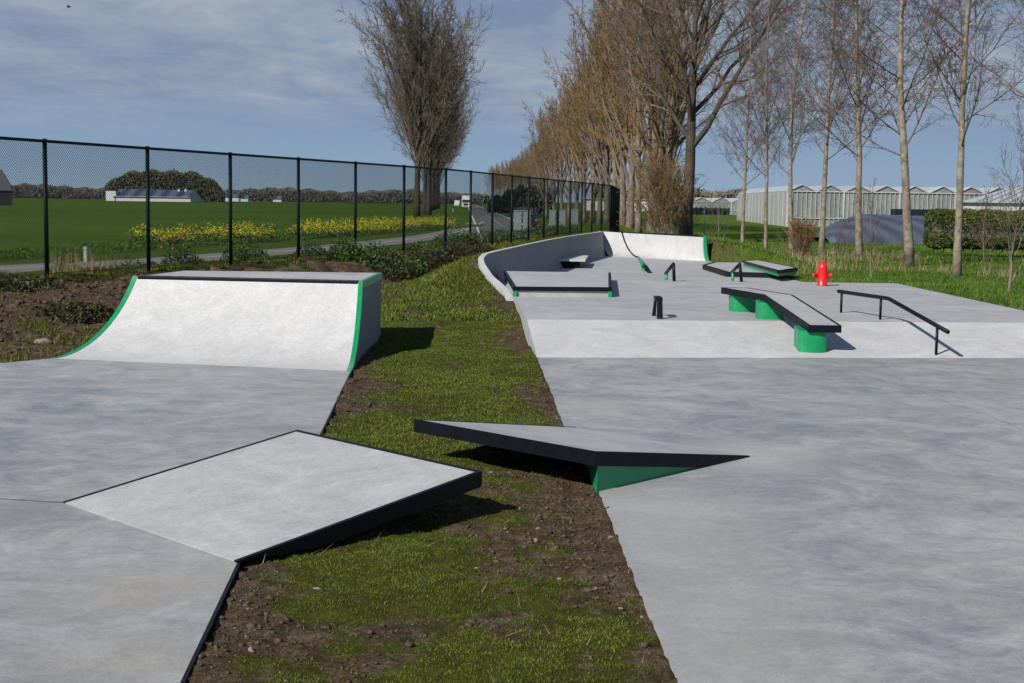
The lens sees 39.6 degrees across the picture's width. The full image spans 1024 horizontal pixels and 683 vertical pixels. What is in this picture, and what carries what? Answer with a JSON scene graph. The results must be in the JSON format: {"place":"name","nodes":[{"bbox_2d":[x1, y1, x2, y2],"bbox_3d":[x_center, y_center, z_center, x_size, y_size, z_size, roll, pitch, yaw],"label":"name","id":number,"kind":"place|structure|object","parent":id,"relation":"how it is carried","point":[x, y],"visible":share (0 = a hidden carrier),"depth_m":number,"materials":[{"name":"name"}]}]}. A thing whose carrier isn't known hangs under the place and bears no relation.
{"place":"outdoors","nodes":[
{"label":"outdoors","id":0,"kind":"place"},
{"bbox_2d":[0,170,12,205],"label":"dark barn","id":1,"kind":"structure","parent":0,"point":[5,189],"depth_m":298.73,"materials":[{"name":"paint"}]},
{"bbox_2d":[106,189,202,201],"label":"long barn","id":2,"kind":"structure","parent":0,"point":[193,193],"depth_m":638.99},
{"bbox_2d":[0,223,474,273],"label":"side road","id":3,"kind":"structure","parent":0,"point":[118,261],"depth_m":60.46,"materials":[{"name":"asphalt"}]},
{"bbox_2d":[0,232,591,361],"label":"bank grass","id":4,"kind":"structure","parent":0,"point":[383,292],"depth_m":26.16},
{"bbox_2d":[468,204,539,239],"bbox_3d":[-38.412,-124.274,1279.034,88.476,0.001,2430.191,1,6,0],"label":"road","id":5,"kind":"structure","parent":0,"point":[483,217],"depth_m":173.23,"materials":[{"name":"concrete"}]},
{"bbox_2d":[0,196,1023,682],"bbox_3d":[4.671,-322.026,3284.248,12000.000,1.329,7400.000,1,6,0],"label":"ground","id":6,"kind":"structure","parent":0,"point":[394,620],"depth_m":7.48,"materials":[{"name":"plant"}]},
{"bbox_2d":[0,273,69,294],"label":"weed plant","id":7,"kind":"object","parent":6,"relation":"on","point":[27,285],"visible":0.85,"depth_m":21.41,"materials":[{"name":"green plant"}]},
{"bbox_2d":[33,299,114,323],"bbox_3d":[-5.998,-0.432,19.529,1.228,0.322,1.239,1,6,0],"label":"weed plant","id":8,"kind":"object","parent":6,"relation":"on","point":[69,311],"visible":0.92,"depth_m":19.30,"materials":[{"name":"green plant"}]},
{"bbox_2d":[101,168,224,201],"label":"woodland","id":9,"kind":"object","parent":6,"relation":"on","point":[185,181],"visible":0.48,"depth_m":697.00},
{"bbox_2d":[0,358,349,682],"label":"slab","id":10,"kind":"structure","parent":6,"relation":"on","point":[87,596],"depth_m":8.56,"materials":[{"name":"grey concrete"}]},
{"bbox_2d":[63,430,481,567],"bbox_3d":[-1.397,0.902,8.271,1.683,0.382,1.865,-5,8,-44],"label":"overhanging kicker","id":11,"kind":"object","parent":10,"relation":"on","point":[293,491],"visible":0.98,"depth_m":8.09,"materials":[{"name":"concrete"}]},
{"bbox_2d":[160,239,198,264],"bbox_3d":[-6.803,-1.824,29.154,0.828,0.672,0.830,1,6,0],"label":"weed plant","id":12,"kind":"object","parent":6,"relation":"on","point":[177,258],"visible":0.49,"depth_m":29.07,"materials":[{"name":"green plant"}]},
{"bbox_2d":[180,562,240,682],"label":"steel edging","id":13,"kind":"object","parent":6,"relation":"on","point":[206,635],"visible":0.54,"depth_m":6.03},
{"bbox_2d":[52,270,381,370],"bbox_3d":[-3.384,-0.227,16.825,3.411,1.052,3.844,1,6,0],"label":"quarter pipe","id":14,"kind":"object","parent":6,"relation":"on","point":[316,320],"visible":0.97,"depth_m":16.47,"materials":[{"name":"concrete"}]},
{"bbox_2d":[219,242,250,261],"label":"weed plant","id":15,"kind":"object","parent":6,"relation":"on","point":[234,252],"visible":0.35,"depth_m":32.79,"materials":[{"name":"green plant"}]},
{"bbox_2d":[0,224,486,261],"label":"verge grass","id":16,"kind":"structure","parent":6,"relation":"on","point":[90,248],"depth_m":63.29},
{"bbox_2d":[11,182,481,204],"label":"woodland","id":17,"kind":"object","parent":6,"relation":"on","point":[307,190],"visible":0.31,"depth_m":898.77,"materials":[{"name":"plant"}]},
{"bbox_2d":[235,244,268,259],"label":"weed plant","id":18,"kind":"object","parent":6,"relation":"on","point":[253,251],"visible":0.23,"depth_m":33.45,"materials":[{"name":"green plant"}]},
{"bbox_2d":[124,214,459,244],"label":"rapeseed flowers","id":19,"kind":"object","parent":6,"relation":"on","point":[187,237],"visible":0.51,"depth_m":86.39,"materials":[{"name":"yellow plant"}]},
{"bbox_2d":[292,239,326,256],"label":"weed plant","id":20,"kind":"object","parent":6,"relation":"on","point":[316,253],"visible":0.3,"depth_m":35.13,"materials":[{"name":"green plant"}]},
{"bbox_2d":[0,136,619,278],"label":"chain link fence","id":21,"kind":"object","parent":6,"relation":"on","point":[614,209],"visible":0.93,"depth_m":30.74,"materials":[{"name":"black metal"}]},
{"bbox_2d":[0,273,669,682],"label":"soil clods","id":22,"kind":"object","parent":6,"relation":"on","point":[270,597],"visible":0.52,"depth_m":7.77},
{"bbox_2d":[320,371,351,434],"bbox_3d":[-1.579,0.584,12.944,0.014,0.152,4.053,1,6,-3],"label":"steel edging","id":23,"kind":"object","parent":6,"relation":"on","point":[330,415],"visible":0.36,"depth_m":12.07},
{"bbox_2d":[325,231,363,263],"bbox_3d":[-3.768,-2.101,32.105,0.939,0.784,0.930,1,6,0],"label":"weed plant","id":24,"kind":"object","parent":6,"relation":"on","point":[339,256],"visible":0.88,"depth_m":31.96,"materials":[{"name":"green plant"}]},
{"bbox_2d":[345,238,399,267],"bbox_3d":[-3.184,-2.019,32.322,1.347,0.679,1.364,1,6,0],"label":"weed plant","id":25,"kind":"object","parent":6,"relation":"on","point":[366,256],"visible":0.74,"depth_m":32.06,"materials":[{"name":"green plant"}]},
{"bbox_2d":[369,254,416,278],"bbox_3d":[-2.665,-1.667,31.543,1.142,0.538,1.123,1,6,0],"label":"weed plant","id":26,"kind":"object","parent":6,"relation":"on","point":[390,270],"visible":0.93,"depth_m":31.34,"materials":[{"name":"green plant"}]},
{"bbox_2d":[386,251,430,275],"bbox_3d":[-2.569,-1.786,32.563,1.428,0.575,1.437,1,6,0],"label":"weed plant","id":27,"kind":"object","parent":6,"relation":"on","point":[421,268],"visible":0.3,"depth_m":32.37,"materials":[{"name":"green plant"}]},
{"bbox_2d":[393,247,433,269],"bbox_3d":[-2.457,-1.958,33.491,1.213,0.561,1.228,1,6,0],"label":"weed plant","id":28,"kind":"object","parent":6,"relation":"on","point":[428,262],"visible":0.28,"depth_m":33.42,"materials":[{"name":"green plant"}]},
{"bbox_2d":[336,0,493,216],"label":"old poplar","id":29,"kind":"object","parent":6,"relation":"on","point":[414,29],"visible":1,"depth_m":199.12,"materials":[{"name":"brown plant"}]},
{"bbox_2d":[369,48,467,213],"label":"old poplar","id":30,"kind":"object","parent":6,"relation":"on","point":[424,162],"visible":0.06,"depth_m":247.49,"materials":[{"name":"brown plant"}]},
{"bbox_2d":[361,22,476,214],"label":"old poplar","id":31,"kind":"object","parent":6,"relation":"on","point":[429,157],"visible":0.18,"depth_m":224.64,"materials":[{"name":"brown plant"}]},
{"bbox_2d":[385,85,463,210],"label":"old poplar","id":32,"kind":"object","parent":6,"relation":"on","point":[443,153],"visible":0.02,"depth_m":321.13,"materials":[{"name":"brown plant"}]},
{"bbox_2d":[402,245,450,262],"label":"weed plant","id":33,"kind":"object","parent":6,"relation":"on","point":[438,257],"visible":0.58,"depth_m":35.00,"materials":[{"name":"green plant"}]},
{"bbox_2d":[405,240,447,258],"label":"weed plant","id":34,"kind":"object","parent":6,"relation":"on","point":[432,246],"visible":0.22,"depth_m":36.18,"materials":[{"name":"green plant"}]},
{"bbox_2d":[213,322,643,680],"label":"pebbles","id":35,"kind":"object","parent":6,"relation":"on","point":[250,649],"visible":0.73,"depth_m":7.36,"materials":[{"name":"stone"}]},
{"bbox_2d":[195,252,666,682],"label":"grass","id":36,"kind":"structure","parent":6,"relation":"on","point":[436,303],"depth_m":10.80,"materials":[{"name":"plant"}]},
{"bbox_2d":[384,86,480,209],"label":"old poplar","id":37,"kind":"object","parent":6,"relation":"on","point":[437,159],"visible":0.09,"depth_m":295.77,"materials":[{"name":"brown plant"}]},
{"bbox_2d":[394,68,476,170],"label":"old poplar","id":38,"kind":"object","parent":6,"relation":"on","point":[447,135],"visible":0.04,"depth_m":272.84,"materials":[{"name":"brown plant"}]},
{"bbox_2d":[417,241,467,256],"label":"weed plant","id":39,"kind":"object","parent":6,"relation":"on","point":[451,252],"visible":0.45,"depth_m":36.80,"materials":[{"name":"green plant"}]},
{"bbox_2d":[406,103,481,208],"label":"old poplar","id":40,"kind":"object","parent":6,"relation":"on","point":[451,151],"visible":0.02,"depth_m":367.88,"materials":[{"name":"brown plant"}]},
{"bbox_2d":[412,88,477,209],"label":"old poplar","id":41,"kind":"object","parent":6,"relation":"on","point":[449,144],"visible":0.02,"depth_m":343.63,"materials":[{"name":"brown plant"}]},
{"bbox_2d":[431,227,478,244],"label":"weed plant","id":42,"kind":"object","parent":6,"relation":"on","point":[465,236],"visible":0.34,"depth_m":43.46,"materials":[{"name":"green plant"}]},
{"bbox_2d":[436,105,474,207],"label":"old poplar","id":43,"kind":"object","parent":6,"relation":"on","point":[457,152],"visible":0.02,"depth_m":392.61,"materials":[{"name":"brown plant"}]},
{"bbox_2d":[440,239,482,253],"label":"weed plant","id":44,"kind":"object","parent":6,"relation":"on","point":[473,248],"visible":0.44,"depth_m":38.85,"materials":[{"name":"green plant"}]},
{"bbox_2d":[459,239,493,251],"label":"weed plant","id":45,"kind":"object","parent":6,"relation":"on","point":[486,247],"visible":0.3,"depth_m":40.47,"materials":[{"name":"green plant"}]},
{"bbox_2d":[460,227,503,244],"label":"weed plant","id":46,"kind":"object","parent":6,"relation":"on","point":[486,238],"visible":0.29,"depth_m":47.95,"materials":[{"name":"green plant"}]},
{"bbox_2d":[483,226,526,240],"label":"weed plant","id":47,"kind":"object","parent":6,"relation":"on","point":[525,238],"visible":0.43,"depth_m":52.03,"materials":[{"name":"green plant"}]},
{"bbox_2d":[487,183,552,213],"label":"roadside brush","id":48,"kind":"object","parent":6,"relation":"on","point":[509,211],"visible":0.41,"depth_m":289.56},
{"bbox_2d":[521,141,550,188],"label":"brown willow","id":49,"kind":"object","parent":6,"relation":"on","point":[529,169],"visible":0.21,"depth_m":298.48,"materials":[{"name":"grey plant"}]},
{"bbox_2d":[520,106,564,218],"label":"brown willow","id":50,"kind":"object","parent":6,"relation":"on","point":[535,148],"visible":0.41,"depth_m":204.47,"materials":[{"name":"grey plant"}]},
{"bbox_2d":[478,231,607,300],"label":"bank wall","id":51,"kind":"structure","parent":6,"relation":"on","point":[543,255],"depth_m":34.66,"materials":[{"name":"grey concrete"}]},
{"bbox_2d":[530,95,572,208],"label":"brown willow","id":52,"kind":"object","parent":6,"relation":"on","point":[551,165],"visible":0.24,"depth_m":195.98,"materials":[{"name":"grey plant"}]},
{"bbox_2d":[534,98,574,209],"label":"brown willow","id":53,"kind":"object","parent":6,"relation":"on","point":[561,165],"visible":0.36,"depth_m":188.51,"materials":[{"name":"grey plant"}]},
{"bbox_2d":[519,68,591,220],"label":"brown willow","id":54,"kind":"object","parent":6,"relation":"on","point":[549,153],"visible":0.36,"depth_m":179.73,"materials":[{"name":"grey plant"}]},
{"bbox_2d":[540,71,601,221],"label":"brown willow","id":55,"kind":"object","parent":6,"relation":"on","point":[571,167],"visible":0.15,"depth_m":172.33,"materials":[{"name":"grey plant"}]},
{"bbox_2d":[553,72,604,222],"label":"brown willow","id":56,"kind":"object","parent":6,"relation":"on","point":[583,178],"visible":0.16,"depth_m":165.08,"materials":[{"name":"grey plant"}]},
{"bbox_2d":[556,53,612,222],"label":"brown willow","id":57,"kind":"object","parent":6,"relation":"on","point":[591,179],"visible":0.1,"depth_m":156.98,"materials":[{"name":"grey plant"}]},
{"bbox_2d":[562,37,617,223],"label":"brown willow","id":58,"kind":"object","parent":6,"relation":"on","point":[590,158],"visible":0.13,"depth_m":148.44,"materials":[{"name":"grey plant"}]},
{"bbox_2d":[540,3,647,191],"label":"brown willow","id":59,"kind":"object","parent":6,"relation":"on","point":[604,172],"visible":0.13,"depth_m":132.35,"materials":[{"name":"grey plant"}]},
{"bbox_2d":[513,299,679,682],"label":"floor edge","id":60,"kind":"object","parent":6,"relation":"on","point":[525,325],"visible":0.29,"depth_m":8.34,"materials":[{"name":"concrete"}]},
{"bbox_2d":[560,0,657,223],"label":"brown willow","id":61,"kind":"object","parent":6,"relation":"on","point":[608,166],"visible":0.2,"depth_m":140.04,"materials":[{"name":"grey plant"}]},
{"bbox_2d":[564,0,677,224],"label":"brown willow","id":62,"kind":"object","parent":6,"relation":"on","point":[609,69],"visible":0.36,"depth_m":124.72,"materials":[{"name":"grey plant"}]},
{"bbox_2d":[576,0,701,228],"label":"brown willow","id":63,"kind":"object","parent":6,"relation":"on","point":[631,177],"visible":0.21,"depth_m":116.95,"materials":[{"name":"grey plant"}]},
{"bbox_2d":[596,0,688,232],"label":"slim poplar","id":64,"kind":"object","parent":6,"relation":"on","point":[638,156],"visible":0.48,"depth_m":96.81,"materials":[{"name":"brown plant"}]},
{"bbox_2d":[585,0,720,232],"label":"ochre willow","id":65,"kind":"object","parent":6,"relation":"on","point":[632,154],"visible":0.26,"depth_m":103.47,"materials":[{"name":"brown plant"}]},
{"bbox_2d":[615,146,691,233],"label":"brush shrub","id":66,"kind":"object","parent":6,"relation":"on","point":[651,182],"visible":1,"depth_m":83.08,"materials":[{"name":"brown plant"}]},
{"bbox_2d":[603,231,708,260],"bbox_3d":[4.226,-2.896,47.267,1.289,1.410,6.032,-3,7,-31],"label":"quarter pipe","id":67,"kind":"object","parent":6,"relation":"on","point":[668,246],"visible":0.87,"depth_m":46.96,"materials":[{"name":"concrete"}]},
{"bbox_2d":[599,0,743,233],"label":"ochre willow","id":68,"kind":"object","parent":6,"relation":"on","point":[671,140],"visible":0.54,"depth_m":94.74,"materials":[{"name":"brown plant"}]},
{"bbox_2d":[595,187,748,198],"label":"woodland","id":69,"kind":"object","parent":6,"relation":"on","point":[731,193],"visible":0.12,"depth_m":796.71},
{"bbox_2d":[630,162,714,234],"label":"brush shrub","id":70,"kind":"object","parent":6,"relation":"on","point":[674,225],"visible":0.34,"depth_m":87.38,"materials":[{"name":"brown plant"}]},
{"bbox_2d":[588,0,816,234],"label":"forked tree","id":71,"kind":"object","parent":6,"relation":"on","point":[692,84],"visible":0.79,"depth_m":86.24,"materials":[{"name":"brown plant"}]},
{"bbox_2d":[671,197,737,214],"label":"greenhouse","id":72,"kind":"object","parent":6,"relation":"on","point":[731,204],"visible":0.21,"depth_m":328.42,"materials":[{"name":"white glass"}]},
{"bbox_2d":[693,207,729,214],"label":"dark screen","id":73,"kind":"object","parent":6,"relation":"on","point":[696,211],"visible":0.67,"depth_m":323.37,"materials":[{"name":"paint"}]},
{"bbox_2d":[709,186,732,237],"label":"sapling","id":74,"kind":"object","parent":6,"relation":"on","point":[720,195],"visible":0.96,"depth_m":68.94,"materials":[{"name":"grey plant"}]},
{"bbox_2d":[694,0,804,241],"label":"young poplar","id":75,"kind":"object","parent":6,"relation":"on","point":[745,169],"visible":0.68,"depth_m":66.41,"materials":[{"name":"brown plant"}]},
{"bbox_2d":[711,0,810,249],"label":"young poplar","id":76,"kind":"object","parent":6,"relation":"on","point":[765,173],"visible":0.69,"depth_m":61.68,"materials":[{"name":"brown plant"}]},
{"bbox_2d":[714,0,852,251],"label":"young poplar","id":77,"kind":"object","parent":6,"relation":"on","point":[789,172],"visible":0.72,"depth_m":58.49,"materials":[{"name":"brown plant"}]},
{"bbox_2d":[774,216,820,256],"bbox_3d":[10.003,-3.548,49.762,1.711,1.766,1.730,1,6,0],"label":"brush shrub","id":78,"kind":"object","parent":6,"relation":"on","point":[803,237],"visible":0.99,"depth_m":49.73,"materials":[{"name":"brown plant"}]},
{"bbox_2d":[755,0,921,254],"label":"young poplar","id":79,"kind":"object","parent":6,"relation":"on","point":[823,207],"visible":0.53,"depth_m":52.22,"materials":[{"name":"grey plant"}]},
{"bbox_2d":[756,0,926,260],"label":"young poplar","id":80,"kind":"object","parent":6,"relation":"on","point":[858,223],"visible":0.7,"depth_m":47.99,"materials":[{"name":"brown plant"}]},
{"bbox_2d":[835,215,857,260],"bbox_3d":[10.440,-3.085,44.589,0.710,1.852,0.696,1,6,0],"label":"sapling","id":81,"kind":"object","parent":6,"relation":"on","point":[849,219],"visible":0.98,"depth_m":44.63,"materials":[{"name":"grey plant"}]},
{"bbox_2d":[737,184,1007,226],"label":"greenhouse","id":82,"kind":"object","parent":6,"relation":"on","point":[840,202],"visible":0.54,"depth_m":159.08,"materials":[{"name":"white glass"}]},
{"bbox_2d":[855,177,890,276],"bbox_3d":[9.216,-2.793,36.482,0.987,2.830,0.865,-2,6,-26],"label":"sapling","id":83,"kind":"object","parent":6,"relation":"on","point":[871,238],"visible":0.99,"depth_m":36.42,"materials":[{"name":"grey plant"}]},
{"bbox_2d":[776,0,1002,266],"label":"young poplar","id":84,"kind":"object","parent":6,"relation":"on","point":[909,258],"visible":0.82,"depth_m":42.95,"materials":[{"name":"brown plant"}]},
{"bbox_2d":[812,214,966,243],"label":"covered heap","id":85,"kind":"object","parent":6,"relation":"on","point":[892,230],"visible":0.5,"depth_m":90.48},
{"bbox_2d":[890,209,930,215],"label":"dark trailer","id":86,"kind":"object","parent":6,"relation":"on","point":[918,212],"visible":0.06,"depth_m":118.72,"materials":[{"name":"paint"}]},
{"bbox_2d":[886,0,1023,275],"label":"young poplar","id":87,"kind":"object","parent":6,"relation":"on","point":[957,246],"visible":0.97,"depth_m":37.08,"materials":[{"name":"brown plant"}]},
{"bbox_2d":[923,208,1023,252],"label":"hedge","id":88,"kind":"object","parent":6,"relation":"on","point":[939,223],"visible":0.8,"depth_m":67.30,"materials":[{"name":"green plant"}]},
{"bbox_2d":[966,185,1001,267],"bbox_3d":[13.769,-3.187,41.543,1.092,2.761,1.060,1,6,0],"label":"sapling","id":89,"kind":"object","parent":6,"relation":"on","point":[984,217],"visible":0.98,"depth_m":41.70,"materials":[{"name":"brown plant"}]},
{"bbox_2d":[948,0,1023,110],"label":"young poplar","id":90,"kind":"object","parent":6,"relation":"on","point":[1009,85],"visible":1,"depth_m":31.86,"materials":[{"name":"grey plant"}]},
{"bbox_2d":[963,184,1023,215],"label":"glass shed","id":91,"kind":"structure","parent":6,"relation":"on","point":[973,203],"depth_m":117.91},
{"bbox_2d":[982,98,1023,292],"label":"sapling","id":92,"kind":"object","parent":6,"relation":"on","point":[1012,256],"visible":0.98,"depth_m":27.19,"materials":[{"name":"brown plant"}]},
{"bbox_2d":[0,0,1023,202],"label":"sky","id":93,"kind":"structure","parent":0,"point":[283,78],"materials":[{"name":"blue"}]},
{"bbox_2d":[42,239,1023,681],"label":"dry grass","id":94,"kind":"structure","parent":0,"point":[824,253],"depth_m":39.72,"materials":[{"name":"plant"}]},
{"bbox_2d":[499,256,1023,682],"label":"skatepark floor","id":95,"kind":"structure","parent":0,"point":[857,516],"depth_m":9.67,"materials":[{"name":"grey concrete"}]},
{"bbox_2d":[504,271,611,296],"bbox_3d":[0.881,-0.902,25.379,2.106,0.440,5.162,1,6,0],"label":"manual pad","id":96,"kind":"object","parent":95,"relation":"on","point":[557,284],"visible":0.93,"depth_m":23.79,"materials":[{"name":"concrete"}]},
{"bbox_2d":[559,255,587,267],"bbox_3d":[1.635,-2.269,40.343,0.968,0.242,3.272,1,6,4],"label":"grind box","id":97,"kind":"object","parent":95,"relation":"on","point":[575,261],"visible":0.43,"depth_m":38.90,"materials":[{"name":"concrete"}]},
{"bbox_2d":[414,419,749,493],"bbox_3d":[0.507,0.747,10.119,1.708,0.382,1.900,6,7,41],"label":"overhanging kicker","id":98,"kind":"object","parent":95,"relation":"on","point":[609,460],"visible":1,"depth_m":9.52,"materials":[{"name":"concrete"}]},
{"bbox_2d":[621,231,651,272],"bbox_3d":[3.831,-2.756,42.854,0.505,0.916,12.292,1,6,1],"label":"pole rail","id":99,"kind":"object","parent":95,"relation":"on","point":[644,268],"visible":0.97,"depth_m":40.70,"materials":[{"name":"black metal"}]},
{"bbox_2d":[652,296,662,318],"bbox_3d":[1.952,-0.461,19.051,0.102,0.275,0.536,1,6,0],"label":"stub rail","id":100,"kind":"object","parent":95,"relation":"on","point":[658,302],"visible":1,"depth_m":18.80,"materials":[{"name":"black metal"}]},
{"bbox_2d":[664,262,675,280],"bbox_3d":[3.199,-1.359,28.829,0.088,0.563,1.738,1,6,1],"label":"down rail","id":101,"kind":"object","parent":95,"relation":"on","point":[670,267],"visible":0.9,"depth_m":27.99,"materials":[{"name":"black metal"}]},
{"bbox_2d":[730,263,742,281],"bbox_3d":[4.556,-1.347,28.966,0.110,0.590,1.740,1,6,2],"label":"down rail","id":102,"kind":"object","parent":95,"relation":"on","point":[736,267],"visible":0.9,"depth_m":28.12,"materials":[{"name":"black metal"}]},
{"bbox_2d":[702,262,784,277],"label":"angular platform","id":103,"kind":"structure","parent":95,"relation":"on","point":[723,268],"depth_m":36.49,"materials":[{"name":"concrete"}]},
{"bbox_2d":[742,260,797,275],"bbox_3d":[6.660,-1.897,36.540,0.784,0.150,5.991,1,6,0],"label":"narrow ledge","id":104,"kind":"object","parent":103,"relation":"on","point":[775,269],"visible":1,"depth_m":35.60,"materials":[{"name":"concrete"}]},
{"bbox_2d":[721,287,841,352],"bbox_3d":[3.529,-0.309,18.849,0.555,0.590,3.658,0,6,-7],"label":"kinked ledge","id":105,"kind":"object","parent":95,"relation":"on","point":[813,328],"visible":0.87,"depth_m":18.23,"materials":[{"name":"concrete"}]},
{"bbox_2d":[812,261,832,285],"bbox_3d":[5.921,-1.295,27.122,0.370,0.466,0.210,1,6,0],"label":"hydrant","id":106,"kind":"object","parent":95,"relation":"on","point":[822,274],"visible":1,"depth_m":27.05,"materials":[{"name":"metal"}]},
{"bbox_2d":[837,289,949,354],"bbox_3d":[5.000,-0.276,18.677,0.195,0.584,3.659,0,6,-8],"label":"handrail","id":107,"kind":"object","parent":95,"relation":"on","point":[938,327],"visible":1,"depth_m":18.65,"materials":[{"name":"black metal"}]},
{"bbox_2d":[699,234,1023,310],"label":"lawn grass","id":108,"kind":"structure","parent":0,"point":[983,287],"depth_m":39.91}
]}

